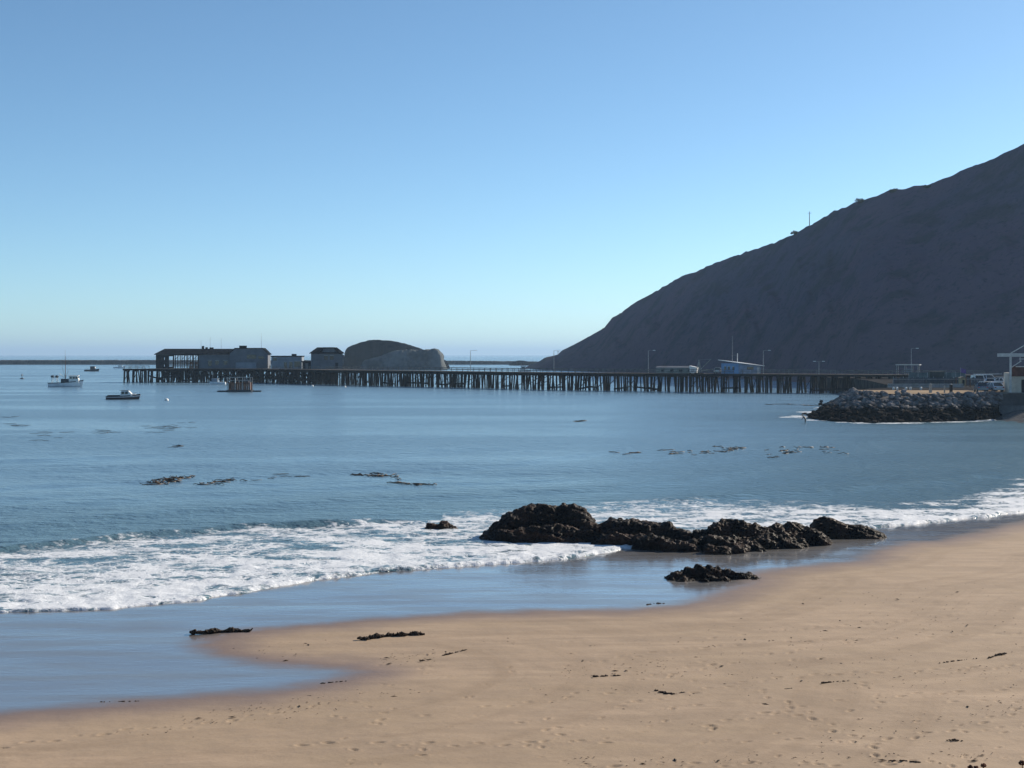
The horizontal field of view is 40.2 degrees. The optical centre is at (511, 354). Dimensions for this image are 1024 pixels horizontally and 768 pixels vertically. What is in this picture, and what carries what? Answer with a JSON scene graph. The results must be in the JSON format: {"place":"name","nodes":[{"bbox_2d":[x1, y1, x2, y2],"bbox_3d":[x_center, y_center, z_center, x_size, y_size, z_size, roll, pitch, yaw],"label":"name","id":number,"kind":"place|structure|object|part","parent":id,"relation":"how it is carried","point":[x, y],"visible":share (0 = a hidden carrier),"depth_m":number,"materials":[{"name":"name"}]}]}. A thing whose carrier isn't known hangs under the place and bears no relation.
{"place":"outdoors","nodes":[
{"label":"outdoors","id":0,"kind":"place"},
{"bbox_2d":[154,345,271,367],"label":"pier warehouse","id":1,"kind":"structure","parent":0,"point":[239,357],"depth_m":509.60,"materials":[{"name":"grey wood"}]},
{"bbox_2d":[309,347,344,368],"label":"hip roof house","id":2,"kind":"structure","parent":0,"point":[323,357],"depth_m":488.56,"materials":[{"name":"grey wood"}]},
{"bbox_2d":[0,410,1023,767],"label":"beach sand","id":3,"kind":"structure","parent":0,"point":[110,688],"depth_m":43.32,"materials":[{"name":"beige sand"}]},
{"bbox_2d":[189,627,252,634],"bbox_3d":[-10.359,9.827,49.880,2.230,0.212,0.403,0,0,-11],"label":"seaweed heap","id":4,"kind":"object","parent":3,"relation":"on","point":[213,630],"visible":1,"depth_m":49.83,"materials":[{"name":"black plant"}]},
{"bbox_2d":[357,631,424,639],"bbox_3d":[-4.227,9.739,48.643,2.415,0.225,0.489,0,0,-24],"label":"seaweed heap","id":5,"kind":"object","parent":3,"relation":"on","point":[388,634],"visible":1,"depth_m":48.66,"materials":[{"name":"black plant"}]},
{"bbox_2d":[74,588,1021,766],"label":"seaweed scraps","id":6,"kind":"object","parent":3,"relation":"on","point":[689,695],"visible":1,"depth_m":39.48,"materials":[{"name":"brown plant"}]},
{"bbox_2d":[593,674,619,676],"bbox_3d":[2.911,9.605,41.881,1.011,0.074,0.106,0,0,-4],"label":"seaweed heap","id":7,"kind":"object","parent":3,"relation":"on","point":[603,675],"visible":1,"depth_m":41.85,"materials":[{"name":"brown plant"}]},
{"bbox_2d":[654,689,684,693],"bbox_3d":[4.418,9.534,39.523,0.930,0.080,0.381,0,0,25],"label":"seaweed heap","id":8,"kind":"object","parent":3,"relation":"on","point":[664,692],"visible":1,"depth_m":39.45,"materials":[{"name":"brown plant"}]},
{"bbox_2d":[664,564,760,581],"bbox_3d":[8.913,10.190,61.633,4.596,1.852,2.207,0,0,0],"label":"rock","id":9,"kind":"object","parent":3,"relation":"on","point":[701,573],"visible":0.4,"depth_m":61.55,"materials":[{"name":"black stone"}]},
{"bbox_2d":[809,516,886,538],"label":"rock outcrop","id":10,"kind":"object","parent":3,"relation":"on","point":[831,528],"visible":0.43,"depth_m":76.00,"materials":[{"name":"black stone"}]},
{"bbox_2d":[888,760,920,762],"bbox_3d":[8.979,9.295,32.022,0.734,0.048,0.147,0,0,14],"label":"seaweed heap","id":11,"kind":"object","parent":3,"relation":"on","point":[906,760],"visible":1,"depth_m":32.03,"materials":[{"name":"black plant"}]},
{"bbox_2d":[988,652,1006,657],"bbox_3d":[15.252,9.461,44.096,1.136,0.070,0.180,0,0,-41],"label":"seaweed heap","id":12,"kind":"object","parent":3,"relation":"on","point":[997,654],"visible":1,"depth_m":44.15,"materials":[{"name":"brown plant"}]},
{"bbox_2d":[0,355,1023,612],"bbox_3d":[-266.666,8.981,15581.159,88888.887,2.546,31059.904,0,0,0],"label":"sea","id":13,"kind":"structure","parent":0,"point":[88,521],"depth_m":119.22,"materials":[{"name":"liquid"}]},
{"bbox_2d":[4,416,61,440],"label":"kelp strands","id":14,"kind":"object","parent":13,"relation":"on","point":[33,433],"visible":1,"depth_m":172.28},
{"bbox_2d":[48,356,83,386],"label":"fishing boat","id":15,"kind":"object","parent":13,"relation":"on","point":[73,381],"visible":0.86,"depth_m":432.58,"materials":[{"name":"white paint"}]},
{"bbox_2d":[84,366,98,370],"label":"work boat","id":16,"kind":"object","parent":13,"relation":"on","point":[92,368],"visible":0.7,"depth_m":837.42,"materials":[{"name":"white paint"}]},
{"bbox_2d":[106,390,140,399],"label":"motor cruiser","id":17,"kind":"object","parent":13,"relation":"on","point":[126,395],"visible":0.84,"depth_m":311.60,"materials":[{"name":"white paint"}]},
{"bbox_2d":[140,475,194,484],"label":"kelp strands","id":18,"kind":"object","parent":13,"relation":"on","point":[170,479],"visible":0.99,"depth_m":110.75},
{"bbox_2d":[148,422,196,430],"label":"kelp strands","id":19,"kind":"object","parent":13,"relation":"on","point":[172,427],"visible":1,"depth_m":191.58},
{"bbox_2d":[209,378,225,383],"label":"cabin skiff","id":20,"kind":"object","parent":13,"relation":"on","point":[214,381],"visible":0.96,"depth_m":470.59,"materials":[{"name":"white paint"}]},
{"bbox_2d":[194,477,246,484],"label":"kelp strands","id":21,"kind":"object","parent":13,"relation":"on","point":[223,480],"visible":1,"depth_m":110.34},
{"bbox_2d":[217,377,261,391],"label":"work barge","id":22,"kind":"object","parent":13,"relation":"on","point":[232,385],"visible":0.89,"depth_m":374.50,"materials":[{"name":"metal"}]},
{"bbox_2d":[0,360,538,364],"bbox_3d":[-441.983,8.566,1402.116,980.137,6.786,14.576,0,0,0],"label":"breakwater","id":23,"kind":"object","parent":13,"relation":"in","point":[78,362],"visible":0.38,"depth_m":1397.62,"materials":[{"name":"stone"}]},
{"bbox_2d":[350,472,400,479],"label":"kelp raft","id":24,"kind":"object","parent":13,"relation":"on","point":[373,475],"visible":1,"depth_m":115.43,"materials":[{"name":"brown plant"}]},
{"bbox_2d":[343,340,449,368],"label":"rock island","id":25,"kind":"object","parent":13,"relation":"in","point":[357,354],"visible":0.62,"depth_m":988.76,"materials":[{"name":"grey stone"}]},
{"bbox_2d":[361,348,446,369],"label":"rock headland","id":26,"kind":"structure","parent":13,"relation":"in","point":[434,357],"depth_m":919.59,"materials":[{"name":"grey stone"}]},
{"bbox_2d":[387,481,436,485],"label":"kelp strands","id":27,"kind":"object","parent":13,"relation":"on","point":[398,482],"visible":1,"depth_m":107.94},
{"bbox_2d":[425,520,457,528],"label":"rock","id":28,"kind":"object","parent":13,"relation":"in","point":[442,524],"visible":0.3,"depth_m":80.31,"materials":[{"name":"brown stone"}]},
{"bbox_2d":[510,360,532,364],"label":"rock islet","id":29,"kind":"object","parent":13,"relation":"in","point":[519,362],"visible":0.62,"depth_m":1292.51,"materials":[{"name":"grey stone"}]},
{"bbox_2d":[478,503,595,542],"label":"rock outcrop","id":30,"kind":"object","parent":13,"relation":"in","point":[539,522],"visible":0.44,"depth_m":76.05,"materials":[{"name":"black stone"}]},
{"bbox_2d":[123,365,984,393],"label":"long pier","id":31,"kind":"structure","parent":13,"relation":"in","point":[330,376],"depth_m":408.62,"materials":[{"name":"brown wood"}]},
{"bbox_2d":[271,354,304,368],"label":"flat roof hut","id":32,"kind":"object","parent":31,"relation":"on","point":[283,361],"visible":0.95,"depth_m":502.67,"materials":[{"name":"grey wood"}]},
{"bbox_2d":[294,361,299,365],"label":"window","id":33,"kind":"structure","parent":32,"relation":"in","point":[296,363],"depth_m":502.79,"materials":[{"name":"grey glass"}]},
{"bbox_2d":[301,361,310,368],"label":"shed","id":34,"kind":"structure","parent":31,"relation":"on","point":[306,363],"depth_m":497.60,"materials":[{"name":"grey wood"}]},
{"bbox_2d":[656,366,689,372],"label":"long shed","id":35,"kind":"structure","parent":31,"relation":"on","point":[672,367],"depth_m":380.75,"materials":[{"name":"grey wood"}]},
{"bbox_2d":[689,366,697,372],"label":"white locker","id":36,"kind":"object","parent":31,"relation":"on","point":[692,367],"visible":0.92,"depth_m":376.93,"materials":[{"name":"paint"}]},
{"bbox_2d":[696,359,713,372],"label":"pier hoist","id":37,"kind":"object","parent":31,"relation":"on","point":[698,366],"visible":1,"depth_m":374.70,"materials":[{"name":"metal"}]},
{"bbox_2d":[720,346,762,373],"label":"blue shed","id":38,"kind":"structure","parent":31,"relation":"on","point":[737,367],"depth_m":369.71,"materials":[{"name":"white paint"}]},
{"bbox_2d":[895,364,920,374],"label":"gate shelter","id":39,"kind":"object","parent":31,"relation":"on","point":[906,369],"visible":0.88,"depth_m":352.48,"materials":[{"name":"metal"}]},
{"bbox_2d":[579,517,701,551],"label":"rock outcrop","id":40,"kind":"object","parent":13,"relation":"in","point":[664,536],"visible":0.47,"depth_m":73.27,"materials":[{"name":"black stone"}]},
{"bbox_2d":[657,445,732,454],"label":"kelp strands","id":41,"kind":"object","parent":13,"relation":"on","point":[690,450],"visible":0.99,"depth_m":144.03},
{"bbox_2d":[719,446,745,451],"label":"kelp raft","id":42,"kind":"object","parent":13,"relation":"on","point":[734,448],"visible":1,"depth_m":148.12,"materials":[{"name":"brown plant"}]},
{"bbox_2d":[687,518,832,554],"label":"rock outcrop","id":43,"kind":"object","parent":13,"relation":"in","point":[722,536],"visible":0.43,"depth_m":72.44,"materials":[{"name":"black stone"}]},
{"bbox_2d":[767,446,846,457],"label":"kelp strands","id":44,"kind":"object","parent":13,"relation":"on","point":[789,451],"visible":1,"depth_m":144.44},
{"bbox_2d":[802,387,1002,422],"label":"rock jetty","id":45,"kind":"object","parent":13,"relation":"in","point":[852,404],"visible":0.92,"depth_m":213.59,"materials":[{"name":"stone"}]},
{"bbox_2d":[0,0,1023,354],"label":"sky","id":46,"kind":"structure","parent":0,"point":[285,177],"materials":[{"name":"blue"}]},
{"bbox_2d":[526,144,1023,382],"bbox_3d":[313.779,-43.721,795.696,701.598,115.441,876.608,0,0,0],"label":"hill","id":47,"kind":"structure","parent":0,"point":[933,273],"depth_m":534.02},
{"bbox_2d":[855,198,864,202],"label":"hill shrub","id":48,"kind":"object","parent":47,"relation":"on","point":[859,200],"visible":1,"depth_m":614.22,"materials":[{"name":"green plant"}]},
{"bbox_2d":[827,377,908,377],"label":"harbour road","id":49,"kind":"structure","parent":0,"point":[864,377],"depth_m":372.32,"materials":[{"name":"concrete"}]},
{"bbox_2d":[815,377,988,395],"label":"harbour ground","id":50,"kind":"structure","parent":0,"point":[859,384],"depth_m":348.23,"materials":[{"name":"grey concrete"}]},
{"bbox_2d":[998,393,1023,414],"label":"retaining wall","id":51,"kind":"structure","parent":50,"relation":"on","point":[1010,402],"depth_m":219.89,"materials":[{"name":"concrete"}]},
{"bbox_2d":[856,375,1003,389],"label":"harbour yard","id":52,"kind":"structure","parent":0,"point":[887,381],"depth_m":295.31,"materials":[{"name":"concrete"}]},
{"bbox_2d":[887,384,963,387],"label":"road barrier","id":53,"kind":"object","parent":52,"relation":"on","point":[924,385],"visible":1,"depth_m":258.88,"materials":[{"name":"concrete"}]},
{"bbox_2d":[928,371,943,383],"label":"storage container","id":54,"kind":"object","parent":52,"relation":"on","point":[935,374],"visible":0.56,"depth_m":289.85,"materials":[{"name":"grey metal"}]},
{"bbox_2d":[909,372,965,378],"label":"panel fence","id":55,"kind":"object","parent":52,"relation":"on","point":[925,375],"visible":0.49,"depth_m":342.19,"materials":[{"name":"metal"}]},
{"bbox_2d":[893,377,983,384],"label":"slatted fence","id":56,"kind":"object","parent":52,"relation":"on","point":[974,380],"visible":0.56,"depth_m":276.28,"materials":[{"name":"metal"}]},
{"bbox_2d":[958,376,965,385],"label":"tan kiosk","id":57,"kind":"object","parent":52,"relation":"on","point":[961,379],"visible":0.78,"depth_m":271.62,"materials":[{"name":"brown wood"}]},
{"bbox_2d":[960,367,965,375],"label":"flag pole","id":58,"kind":"object","parent":52,"relation":"on","point":[962,370],"visible":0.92,"depth_m":274.99,"materials":[{"name":"fabric"}]},
{"bbox_2d":[970,375,984,380],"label":"parked van","id":59,"kind":"object","parent":52,"relation":"on","point":[977,376],"visible":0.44,"depth_m":279.21,"materials":[{"name":"paint"}]},
{"bbox_2d":[976,374,994,378],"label":"parked van","id":60,"kind":"object","parent":52,"relation":"on","point":[988,376],"visible":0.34,"depth_m":284.24,"materials":[{"name":"paint"}]},
{"bbox_2d":[985,378,994,381],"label":"parked car","id":61,"kind":"object","parent":52,"relation":"on","point":[990,379],"visible":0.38,"depth_m":271.39,"materials":[{"name":"paint"}]},
{"bbox_2d":[995,378,1003,381],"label":"parked car","id":62,"kind":"object","parent":52,"relation":"on","point":[999,379],"visible":0.3,"depth_m":275.05,"materials":[{"name":"paint"}]},
{"bbox_2d":[861,390,1008,393],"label":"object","id":63,"kind":"structure","parent":0,"point":[924,391],"depth_m":231.29,"materials":[{"name":"beige concrete"}]},
{"bbox_2d":[949,384,952,392],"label":"gate post","id":64,"kind":"object","parent":63,"relation":"on","point":[950,387],"visible":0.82,"depth_m":223.80,"materials":[{"name":"wood"}]},
{"bbox_2d":[973,382,988,391],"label":"parked car","id":65,"kind":"object","parent":63,"relation":"on","point":[980,386],"visible":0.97,"depth_m":227.36,"materials":[{"name":"paint"}]},
{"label":"windows","id":66,"kind":"part","parent":65,"relation":"part of","materials":[{"name":"black glass"}]},
{"bbox_2d":[987,382,1004,391],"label":"parked car","id":67,"kind":"object","parent":63,"relation":"on","point":[993,386],"visible":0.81,"depth_m":228.41,"materials":[{"name":"paint"}]},
{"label":"windows","id":68,"kind":"part","parent":67,"relation":"part of","materials":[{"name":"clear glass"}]},
{"bbox_2d":[967,763,986,767],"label":"buckwheat plant","id":69,"kind":"object","parent":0,"point":[983,765],"visible":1,"depth_m":10.47,"materials":[{"name":"plant"}]},
{"bbox_2d":[997,345,1023,392],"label":"harbour building","id":70,"kind":"structure","parent":0,"point":[1014,379],"depth_m":224.52,"materials":[{"name":"beige paint"}]},
{"bbox_2d":[1021,380,1023,392],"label":"door","id":71,"kind":"structure","parent":70,"relation":"in","point":[1022,381],"depth_m":224.48,"materials":[{"name":"grey wood"}]}
]}

